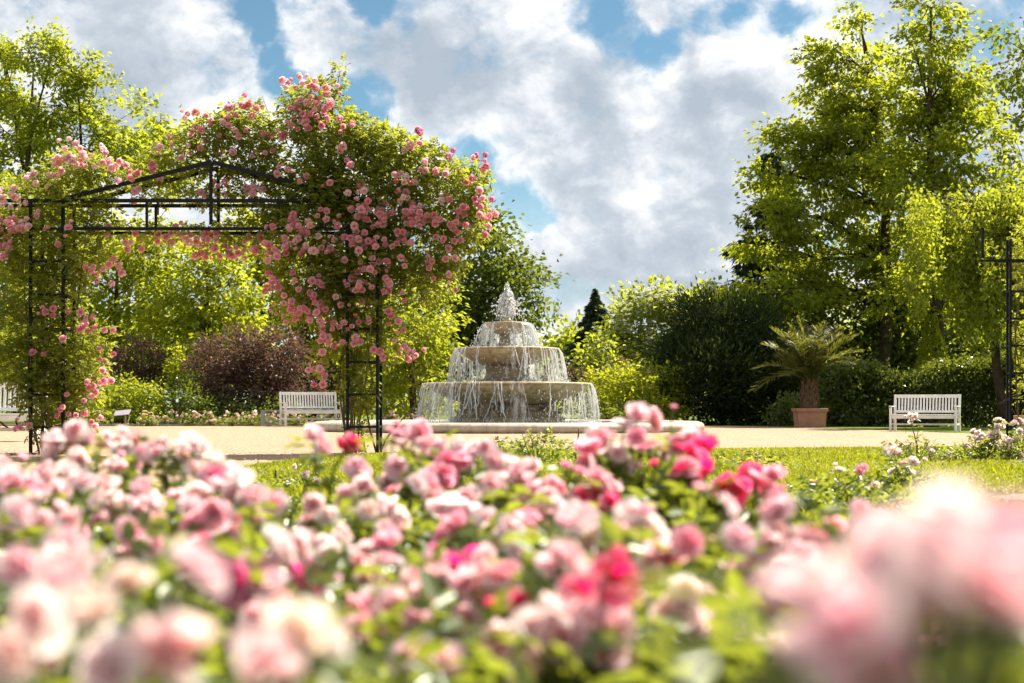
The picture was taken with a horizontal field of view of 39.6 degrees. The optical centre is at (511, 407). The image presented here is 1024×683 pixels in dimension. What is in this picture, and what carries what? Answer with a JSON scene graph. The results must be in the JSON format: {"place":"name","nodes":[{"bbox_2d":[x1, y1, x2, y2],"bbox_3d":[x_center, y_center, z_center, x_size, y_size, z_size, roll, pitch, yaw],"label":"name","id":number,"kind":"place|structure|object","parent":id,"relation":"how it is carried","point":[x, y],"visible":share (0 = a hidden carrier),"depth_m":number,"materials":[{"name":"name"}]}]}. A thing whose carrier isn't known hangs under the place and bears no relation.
{"place":"outdoors","nodes":[
{"label":"outdoors","id":0,"kind":"place"},
{"bbox_2d":[0,408,1016,455],"bbox_3d":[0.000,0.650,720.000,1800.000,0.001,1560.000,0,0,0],"label":"ground","id":1,"kind":"structure","parent":0,"point":[942,429],"depth_m":45.68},
{"bbox_2d":[0,151,126,421],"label":"broadleaf tree","id":2,"kind":"object","parent":1,"relation":"on","point":[26,210],"visible":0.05,"depth_m":62.31,"materials":[{"name":"green plant"}]},
{"bbox_2d":[0,324,131,427],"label":"green shrub","id":3,"kind":"object","parent":1,"relation":"on","point":[109,394],"visible":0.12,"depth_m":44.79,"materials":[{"name":"green plant"}]},
{"bbox_2d":[0,16,183,413],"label":"ash tree","id":4,"kind":"object","parent":1,"relation":"on","point":[33,134],"visible":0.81,"depth_m":71.27,"materials":[{"name":"green plant"}]},
{"bbox_2d":[46,196,203,422],"bbox_3d":[-16.476,-4.121,59.250,5.975,9.760,7.966,0,0,-34],"label":"lime tree","id":5,"kind":"object","parent":1,"relation":"on","point":[132,265],"visible":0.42,"depth_m":58.57,"materials":[{"name":"green plant"}]},
{"bbox_2d":[87,367,172,423],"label":"green shrub","id":6,"kind":"object","parent":1,"relation":"on","point":[138,392],"visible":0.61,"depth_m":49.49,"materials":[{"name":"green plant"}]},
{"bbox_2d":[94,328,187,423],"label":"purple shrub","id":7,"kind":"object","parent":1,"relation":"on","point":[143,369],"visible":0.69,"depth_m":54.66,"materials":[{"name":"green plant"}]},
{"bbox_2d":[0,424,306,425],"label":"path edging","id":8,"kind":"object","parent":1,"relation":"on","point":[166,425],"visible":0.3,"depth_m":48.80,"materials":[{"name":"concrete"}]},
{"bbox_2d":[110,70,208,409],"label":"broadleaf tree","id":9,"kind":"object","parent":1,"relation":"on","point":[165,143],"visible":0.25,"depth_m":82.62,"materials":[{"name":"green plant"}]},
{"bbox_2d":[156,410,183,423],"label":"rose bush","id":10,"kind":"object","parent":1,"relation":"on","point":[171,420],"visible":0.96,"depth_m":48.99,"materials":[{"name":"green plant"}]},
{"bbox_2d":[151,335,207,423],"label":"lime shrub","id":11,"kind":"object","parent":1,"relation":"on","point":[172,366],"visible":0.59,"depth_m":53.66,"materials":[{"name":"green plant"}]},
{"bbox_2d":[0,160,386,453],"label":"rose arch","id":12,"kind":"structure","parent":1,"relation":"on","point":[232,230],"depth_m":19.68,"materials":[{"name":"black metal"}]},
{"bbox_2d":[0,136,141,453],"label":"climbing rose","id":13,"kind":"object","parent":12,"relation":"attached to","point":[11,248],"visible":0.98,"depth_m":19.70,"materials":[{"name":"green plant"}]},
{"bbox_2d":[79,92,355,433],"bbox_3d":[-4.185,-1.919,20.099,3.923,5.144,0.954,0,0,0],"label":"climbing rose","id":14,"kind":"object","parent":12,"relation":"attached to","point":[240,131],"visible":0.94,"depth_m":19.94,"materials":[{"name":"green plant"}]},
{"bbox_2d":[256,52,387,452],"bbox_3d":[-2.636,-2.158,19.986,1.826,5.622,1.386,0,0,0],"label":"climbing rose","id":15,"kind":"object","parent":12,"relation":"attached to","point":[309,123],"visible":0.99,"depth_m":19.65,"materials":[{"name":"green plant"}]},
{"bbox_2d":[323,115,498,453],"bbox_3d":[-1.443,-1.634,19.950,2.542,4.748,1.292,0,0,0],"label":"climbing rose","id":16,"kind":"object","parent":12,"relation":"attached to","point":[382,155],"visible":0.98,"depth_m":19.66,"materials":[{"name":"green plant"}]},
{"bbox_2d":[109,239,279,414],"bbox_3d":[-12.261,-3.323,56.935,7.574,8.166,5.450,0,0,32],"label":"lime tree","id":17,"kind":"object","parent":1,"relation":"on","point":[207,318],"visible":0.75,"depth_m":56.62,"materials":[{"name":"green plant"}]},
{"bbox_2d":[198,410,223,425],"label":"rose bush","id":18,"kind":"object","parent":1,"relation":"on","point":[212,420],"visible":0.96,"depth_m":48.83,"materials":[{"name":"green plant"}]},
{"bbox_2d":[133,368,317,423],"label":"green shrub","id":19,"kind":"object","parent":1,"relation":"on","point":[197,404],"visible":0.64,"depth_m":50.25,"materials":[{"name":"green plant"}]},
{"bbox_2d":[136,197,319,415],"bbox_3d":[-11.705,-4.118,61.013,8.468,9.751,5.883,0,0,-29],"label":"lime tree","id":20,"kind":"object","parent":1,"relation":"on","point":[258,277],"visible":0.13,"depth_m":60.76,"materials":[{"name":"green plant"}]},
{"bbox_2d":[173,312,337,423],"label":"purple shrub","id":21,"kind":"object","parent":1,"relation":"on","point":[241,368],"visible":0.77,"depth_m":51.81,"materials":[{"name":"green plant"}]},
{"bbox_2d":[129,243,418,421],"bbox_3d":[-10.970,-3.479,63.995,15.042,10.105,8.876,0,0,0],"label":"broadleaf tree","id":22,"kind":"object","parent":1,"relation":"on","point":[332,387],"visible":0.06,"depth_m":63.17,"materials":[{"name":"green plant"}]},
{"bbox_2d":[331,268,483,419],"bbox_3d":[-3.610,-2.111,50.142,5.492,5.950,6.633,0,0,0],"label":"broadleaf tree","id":23,"kind":"object","parent":1,"relation":"on","point":[419,333],"visible":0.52,"depth_m":49.64,"materials":[{"name":"green plant"}]},
{"bbox_2d":[417,193,579,412],"bbox_3d":[-0.958,-4.142,62.048,7.924,11.756,7.335,0,0,0],"label":"broadleaf tree","id":24,"kind":"object","parent":1,"relation":"on","point":[482,295],"visible":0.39,"depth_m":61.05,"materials":[{"name":"green plant"}]},
{"bbox_2d":[0,296,1022,414],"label":"treeline","id":25,"kind":"object","parent":1,"relation":"on","point":[404,397],"depth_m":129.31,"materials":[{"name":"green plant"}]},
{"bbox_2d":[535,305,582,415],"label":"broadleaf tree","id":26,"kind":"object","parent":1,"relation":"on","point":[559,342],"visible":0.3,"depth_m":91.95,"materials":[{"name":"green plant"}]},
{"bbox_2d":[540,326,585,416],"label":"broadleaf tree","id":27,"kind":"object","parent":1,"relation":"on","point":[571,365],"depth_m":99.85,"materials":[{"name":"green plant"}]},
{"bbox_2d":[553,288,629,409],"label":"conifer","id":28,"kind":"object","parent":1,"relation":"on","point":[592,314],"visible":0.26,"depth_m":83.63,"materials":[{"name":"green plant"}]},
{"bbox_2d":[536,352,655,417],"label":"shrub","id":29,"kind":"object","parent":1,"relation":"on","point":[581,373],"visible":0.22,"depth_m":56.25,"materials":[{"name":"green plant"}]},
{"bbox_2d":[568,321,642,416],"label":"flowering shrub","id":30,"kind":"object","parent":1,"relation":"on","point":[604,357],"visible":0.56,"depth_m":57.83,"materials":[{"name":"green plant"}]},
{"bbox_2d":[557,360,677,419],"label":"lime shrub","id":31,"kind":"object","parent":1,"relation":"on","point":[614,380],"visible":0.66,"depth_m":49.41,"materials":[{"name":"green plant"}]},
{"bbox_2d":[569,270,757,419],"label":"flowering tree","id":32,"kind":"object","parent":1,"relation":"on","point":[628,312],"visible":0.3,"depth_m":65.25,"materials":[{"name":"green plant"}]},
{"bbox_2d":[624,353,706,420],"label":"lime shrub","id":33,"kind":"object","parent":1,"relation":"on","point":[676,412],"visible":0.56,"depth_m":50.18,"materials":[{"name":"green plant"}]},
{"bbox_2d":[641,275,819,425],"bbox_3d":[7.967,-1.546,51.438,6.876,6.485,5.844,0,0,0],"label":"yew","id":34,"kind":"object","parent":1,"relation":"on","point":[716,359],"visible":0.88,"depth_m":50.74,"materials":[{"name":"green plant"}]},
{"bbox_2d":[705,144,834,413],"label":"conifer","id":35,"kind":"object","parent":1,"relation":"on","point":[745,270],"visible":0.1,"depth_m":66.42,"materials":[{"name":"green plant"}]},
{"bbox_2d":[695,0,943,407],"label":"tulip tree","id":36,"kind":"object","parent":1,"relation":"on","point":[840,123],"visible":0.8,"depth_m":57.52,"materials":[{"name":"green plant"}]},
{"bbox_2d":[749,350,916,426],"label":"green shrub","id":37,"kind":"object","parent":1,"relation":"on","point":[845,418],"visible":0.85,"depth_m":47.96,"materials":[{"name":"green plant"}]},
{"bbox_2d":[731,212,1023,420],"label":"broadleaf tree","id":38,"kind":"object","parent":1,"relation":"on","point":[906,358],"visible":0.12,"depth_m":58.94,"materials":[{"name":"green plant"}]},
{"bbox_2d":[809,347,1023,426],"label":"hedge","id":39,"kind":"object","parent":1,"relation":"on","point":[967,377],"visible":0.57,"depth_m":47.16,"materials":[{"name":"green plant"}]},
{"bbox_2d":[842,0,1023,423],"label":"tulip tree","id":40,"kind":"object","parent":1,"relation":"on","point":[945,105],"visible":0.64,"depth_m":53.89,"materials":[{"name":"green plant"}]},
{"bbox_2d":[915,313,962,423],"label":"topiary","id":41,"kind":"object","parent":1,"relation":"on","point":[921,354],"visible":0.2,"depth_m":53.78,"materials":[{"name":"green plant"}]},
{"bbox_2d":[900,182,1023,427],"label":"weeping tree","id":42,"kind":"object","parent":1,"relation":"on","point":[974,289],"visible":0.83,"depth_m":44.08,"materials":[{"name":"green plant"}]},
{"bbox_2d":[959,9,1023,196],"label":"broadleaf tree","id":43,"kind":"object","parent":1,"relation":"on","point":[1002,85],"visible":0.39,"depth_m":66.41,"materials":[{"name":"green plant"}]},
{"bbox_2d":[1013,415,1023,433],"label":"flower pot","id":44,"kind":"object","parent":1,"relation":"on","point":[1015,417],"visible":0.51,"depth_m":32.87,"materials":[{"name":"ceramic"}]},
{"bbox_2d":[0,425,1021,501],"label":"gravel path","id":45,"kind":"structure","parent":0,"point":[225,440],"depth_m":29.32,"materials":[{"name":"beige gravel"}]},
{"bbox_2d":[0,383,47,441],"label":"bench","id":46,"kind":"object","parent":45,"relation":"on","point":[7,417],"visible":0.19,"depth_m":27.27,"materials":[{"name":"white paint"}]},
{"bbox_2d":[114,409,130,425],"bbox_3d":[-12.749,0.363,46.500,0.519,0.593,0.335,0,0,0],"label":"information sign","id":47,"kind":"object","parent":45,"relation":"on","point":[121,412],"visible":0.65,"depth_m":46.50,"materials":[{"name":"metal"}]},
{"bbox_2d":[136,410,160,425],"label":"rose bush","id":48,"kind":"object","parent":45,"relation":"on","point":[151,421],"visible":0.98,"depth_m":48.35,"materials":[{"name":"green plant"}]},
{"bbox_2d":[175,410,202,425],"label":"rose bush","id":49,"kind":"object","parent":45,"relation":"on","point":[193,417],"visible":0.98,"depth_m":48.72,"materials":[{"name":"green plant"}]},
{"bbox_2d":[215,410,253,425],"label":"rose bush","id":50,"kind":"object","parent":45,"relation":"on","point":[231,421],"visible":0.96,"depth_m":48.37,"materials":[{"name":"green plant"}]},
{"bbox_2d":[237,410,267,425],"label":"rose bush","id":51,"kind":"object","parent":45,"relation":"on","point":[251,422],"visible":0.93,"depth_m":48.76,"materials":[{"name":"green plant"}]},
{"bbox_2d":[250,411,284,425],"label":"rose bush","id":52,"kind":"object","parent":45,"relation":"on","point":[268,422],"visible":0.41,"depth_m":48.50,"materials":[{"name":"green plant"}]},
{"bbox_2d":[261,410,283,425],"bbox_3d":[-8.002,0.350,47.500,0.650,0.520,0.650,0,0,0],"label":"litter basket","id":53,"kind":"object","parent":45,"relation":"on","point":[263,418],"visible":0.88,"depth_m":47.19,"materials":[{"name":"metal"}]},
{"bbox_2d":[281,414,310,425],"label":"rose bush","id":54,"kind":"object","parent":45,"relation":"on","point":[297,422],"visible":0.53,"depth_m":49.13,"materials":[{"name":"green plant"}]},
{"bbox_2d":[279,392,342,425],"bbox_3d":[-6.646,0.042,46.997,1.966,1.109,0.789,0,0,-24],"label":"bench","id":55,"kind":"object","parent":45,"relation":"on","point":[285,411],"visible":0.97,"depth_m":47.07,"materials":[{"name":"white paint"}]},
{"bbox_2d":[307,414,329,422],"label":"rose bush","id":56,"kind":"object","parent":45,"relation":"on","point":[323,416],"visible":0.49,"depth_m":48.75,"materials":[{"name":"green plant"}]},
{"bbox_2d":[383,410,399,419],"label":"rose bush","id":57,"kind":"object","parent":45,"relation":"on","point":[392,416],"visible":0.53,"depth_m":48.37,"materials":[{"name":"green plant"}]},
{"bbox_2d":[404,411,424,419],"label":"rose bush","id":58,"kind":"object","parent":45,"relation":"on","point":[411,417],"visible":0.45,"depth_m":48.78,"materials":[{"name":"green plant"}]},
{"bbox_2d":[1,433,983,473],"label":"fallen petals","id":59,"kind":"object","parent":45,"relation":"on","point":[291,452],"visible":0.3,"depth_m":19.51,"materials":[{"name":"pink plant"}]},
{"bbox_2d":[311,282,704,433],"bbox_3d":[-0.132,-1.425,40.000,11.000,4.249,11.000,0,0,0],"label":"fountain","id":60,"kind":"object","parent":45,"relation":"on","point":[507,394],"visible":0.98,"depth_m":38.78,"materials":[{"name":"stone"}]},
{"bbox_2d":[580,387,629,419],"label":"rose shrub","id":61,"kind":"object","parent":45,"relation":"on","point":[618,412],"visible":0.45,"depth_m":48.04,"materials":[{"name":"green plant"}]},
{"bbox_2d":[791,408,828,426],"bbox_3d":[9.628,0.337,46.000,1.023,0.614,0.893,0,0,0],"label":"planter","id":62,"kind":"object","parent":45,"relation":"on","point":[809,417],"visible":0.99,"depth_m":45.61,"materials":[{"name":"ceramic"}]},
{"bbox_2d":[749,315,864,407],"bbox_3d":[9.444,-1.430,45.897,3.920,3.161,2.480,0,0,0],"label":"palm","id":63,"kind":"object","parent":62,"relation":"in","point":[809,390],"visible":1,"depth_m":45.77,"materials":[{"name":"green plant"}]},
{"bbox_2d":[889,394,960,431],"bbox_3d":[10.975,0.151,37.797,1.755,0.990,0.704,0,0,27],"label":"bench","id":64,"kind":"object","parent":45,"relation":"on","point":[955,416],"visible":0.99,"depth_m":37.88,"materials":[{"name":"white paint"}]},
{"bbox_2d":[0,0,1023,407],"label":"sky","id":65,"kind":"structure","parent":0,"point":[616,128],"materials":[{"name":"white"}]},
{"bbox_2d":[338,469,1023,496],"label":"lawn","id":66,"kind":"structure","parent":0,"point":[993,493],"depth_m":10.61,"materials":[{"name":"green plant"}]},
{"bbox_2d":[252,475,276,483],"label":"rose bush","id":67,"kind":"object","parent":66,"relation":"on","point":[254,480],"visible":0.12,"depth_m":11.43,"materials":[{"name":"green plant"}]},
{"bbox_2d":[251,463,345,487],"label":"rose bush","id":68,"kind":"object","parent":66,"relation":"on","point":[294,469],"visible":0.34,"depth_m":11.15,"materials":[{"name":"green plant"}]},
{"bbox_2d":[288,494,334,509],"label":"rose bush","id":69,"kind":"object","parent":66,"relation":"on","point":[294,500],"visible":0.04,"depth_m":8.73,"materials":[{"name":"green plant"}]},
{"bbox_2d":[477,435,520,459],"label":"rose bush","id":70,"kind":"object","parent":66,"relation":"on","point":[500,444],"visible":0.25,"depth_m":15.72,"materials":[{"name":"green plant"}]},
{"bbox_2d":[498,425,576,465],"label":"rose bush","id":71,"kind":"object","parent":66,"relation":"on","point":[520,448],"visible":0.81,"depth_m":15.08,"materials":[{"name":"green plant"}]},
{"bbox_2d":[91,443,1023,535],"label":"grass","id":72,"kind":"structure","parent":66,"relation":"on","point":[963,468],"depth_m":14.18,"materials":[{"name":"green plant"}]},
{"bbox_2d":[575,429,579,460],"bbox_3d":[0.757,0.473,16.500,0.058,0.453,0.024,0,0,0],"label":"plant stake","id":73,"kind":"object","parent":66,"relation":"on","point":[575,445],"visible":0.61,"depth_m":16.49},
{"bbox_2d":[214,446,1023,511],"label":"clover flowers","id":74,"kind":"object","parent":66,"relation":"on","point":[766,461],"visible":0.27,"depth_m":13.45,"materials":[{"name":"white plant"}]},
{"bbox_2d":[710,448,799,469],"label":"rose bush","id":75,"kind":"object","parent":66,"relation":"on","point":[741,460],"visible":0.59,"depth_m":14.41,"materials":[{"name":"green plant"}]},
{"bbox_2d":[776,462,917,514],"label":"rose bush","id":76,"kind":"object","parent":66,"relation":"on","point":[829,491],"visible":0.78,"depth_m":8.46,"materials":[{"name":"green plant"}]},
{"bbox_2d":[863,443,948,486],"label":"rose bush","id":77,"kind":"object","parent":66,"relation":"on","point":[891,450],"visible":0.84,"depth_m":11.15,"materials":[{"name":"white plant"}]},
{"bbox_2d":[979,227,1023,443],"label":"rose arch","id":78,"kind":"structure","parent":66,"relation":"on","point":[1008,260],"depth_m":22.52,"materials":[{"name":"black metal"}]},
{"bbox_2d":[999,215,1023,440],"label":"climbing rose","id":79,"kind":"object","parent":78,"relation":"attached to","point":[1016,254],"visible":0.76,"depth_m":22.79,"materials":[{"name":"green plant"}]},
{"bbox_2d":[993,494,1023,498],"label":"gravel path","id":80,"kind":"structure","parent":0,"point":[1016,495],"depth_m":10.12,"materials":[{"name":"beige gravel"}]},
{"label":"rose bed soil","id":81,"kind":"structure","parent":0,"visible":0},
{"bbox_2d":[0,452,169,557],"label":"rose bush","id":82,"kind":"object","parent":81,"relation":"on","point":[44,480],"visible":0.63,"depth_m":3.43,"materials":[{"name":"pink plant"}]},
{"bbox_2d":[0,490,217,675],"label":"rose bush","id":83,"kind":"object","parent":81,"relation":"on","point":[25,520],"visible":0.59,"depth_m":2.62,"materials":[{"name":"pink plant"}]},
{"bbox_2d":[4,418,214,539],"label":"rose bush","id":84,"kind":"object","parent":81,"relation":"on","point":[75,439],"visible":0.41,"depth_m":3.83,"materials":[{"name":"pink plant"}]},
{"bbox_2d":[90,431,270,563],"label":"rose bush","id":85,"kind":"object","parent":81,"relation":"on","point":[186,448],"visible":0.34,"depth_m":3.67,"materials":[{"name":"pink plant"}]},
{"bbox_2d":[58,465,315,656],"bbox_3d":[-0.723,0.430,3.023,0.727,0.615,0.761,0,0,-24],"label":"rose bush","id":86,"kind":"object","parent":81,"relation":"on","point":[233,507],"visible":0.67,"depth_m":3.04,"materials":[{"name":"pink plant"}]},
{"bbox_2d":[0,538,375,682],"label":"rose bush","id":87,"kind":"object","parent":81,"relation":"on","point":[63,598],"visible":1,"depth_m":1.06,"materials":[{"name":"pink plant"}]},
{"bbox_2d":[0,521,418,682],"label":"rose bush","id":88,"kind":"object","parent":81,"relation":"on","point":[258,579],"visible":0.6,"depth_m":2.04,"materials":[{"name":"pink plant"}]},
{"bbox_2d":[142,525,458,682],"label":"rose bush","id":89,"kind":"object","parent":81,"relation":"on","point":[371,601],"visible":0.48,"depth_m":2.39,"materials":[{"name":"pink plant"}]},
{"bbox_2d":[262,423,405,540],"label":"rose bush","id":90,"kind":"object","parent":81,"relation":"on","point":[322,446],"visible":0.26,"depth_m":3.98,"materials":[{"name":"pink plant"}]},
{"bbox_2d":[282,468,468,592],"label":"rose bush","id":91,"kind":"object","parent":81,"relation":"on","point":[369,509],"visible":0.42,"depth_m":3.32,"materials":[{"name":"pink plant"}]},
{"bbox_2d":[304,540,543,675],"bbox_3d":[-0.017,0.475,2.474,0.759,0.483,0.758,0,0,-43],"label":"rose bush","id":92,"kind":"object","parent":81,"relation":"on","point":[463,577],"visible":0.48,"depth_m":2.28,"materials":[{"name":"pink plant"}]},
{"bbox_2d":[341,418,545,567],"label":"rose bush","id":93,"kind":"object","parent":81,"relation":"on","point":[453,466],"visible":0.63,"depth_m":3.79,"materials":[{"name":"pink plant"}]},
{"bbox_2d":[315,492,604,599],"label":"rose bush","id":94,"kind":"object","parent":81,"relation":"on","point":[457,514],"visible":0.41,"depth_m":2.98,"materials":[{"name":"pink plant"}]},
{"bbox_2d":[306,538,714,682],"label":"rose bush","id":95,"kind":"object","parent":81,"relation":"on","point":[583,623],"visible":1,"depth_m":1.82,"materials":[{"name":"pink plant"}]},
{"bbox_2d":[383,454,654,575],"bbox_3d":[0.049,0.421,3.378,0.769,0.606,0.763,0,0,0],"label":"rose bush","id":96,"kind":"object","parent":81,"relation":"on","point":[600,488],"visible":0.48,"depth_m":3.37,"materials":[{"name":"pink plant"}]},
{"bbox_2d":[433,482,797,647],"bbox_3d":[0.225,0.428,2.315,0.790,0.604,0.750,0,0,0],"label":"rose bush","id":97,"kind":"object","parent":81,"relation":"on","point":[659,552],"visible":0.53,"depth_m":2.30,"materials":[{"name":"pink plant"}]},
{"bbox_2d":[541,401,736,548],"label":"rose bush","id":98,"kind":"object","parent":81,"relation":"on","point":[618,458],"visible":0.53,"depth_m":3.69,"materials":[{"name":"pink plant"}]},
{"bbox_2d":[598,434,831,566],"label":"rose bush","id":99,"kind":"object","parent":81,"relation":"on","point":[751,483],"visible":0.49,"depth_m":3.47,"materials":[{"name":"pink plant"}]},
{"bbox_2d":[570,567,927,682],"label":"rose bush","id":100,"kind":"object","parent":81,"relation":"on","point":[700,616],"visible":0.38,"depth_m":1.95,"materials":[{"name":"green plant"}]},
{"bbox_2d":[641,494,872,656],"bbox_3d":[0.529,0.438,2.412,0.776,0.587,0.787,0,0,0],"label":"rose bush","id":101,"kind":"object","parent":81,"relation":"on","point":[777,534],"visible":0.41,"depth_m":2.37,"materials":[{"name":"pink plant"}]},
{"bbox_2d":[620,477,1023,682],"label":"rose bush","id":102,"kind":"object","parent":81,"relation":"on","point":[886,595],"visible":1,"depth_m":0.61,"materials":[{"name":"pink plant"}]},
{"bbox_2d":[775,610,1023,682],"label":"rose bush","id":103,"kind":"object","parent":81,"relation":"on","point":[792,618],"depth_m":1.93,"materials":[{"name":"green plant"}]},
{"label":"rose bed soil","id":104,"kind":"structure","parent":0,"visible":0},
{"bbox_2d":[879,412,959,460],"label":"rose bush","id":105,"kind":"object","parent":104,"relation":"on","point":[932,452],"visible":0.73,"depth_m":16.53,"materials":[{"name":"green plant"}]},
{"bbox_2d":[924,441,986,459],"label":"rose bush","id":106,"kind":"object","parent":104,"relation":"on","point":[960,453],"visible":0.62,"depth_m":16.95,"materials":[{"name":"green plant"}]},
{"bbox_2d":[945,417,1023,458],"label":"rose bush","id":107,"kind":"object","parent":104,"relation":"on","point":[984,442],"visible":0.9,"depth_m":17.09,"materials":[{"name":"green plant"}]},
{"bbox_2d":[981,417,1023,459],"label":"rose bush","id":108,"kind":"object","parent":104,"relation":"on","point":[1014,439],"visible":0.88,"depth_m":16.92,"materials":[{"name":"green plant"}]}
]}

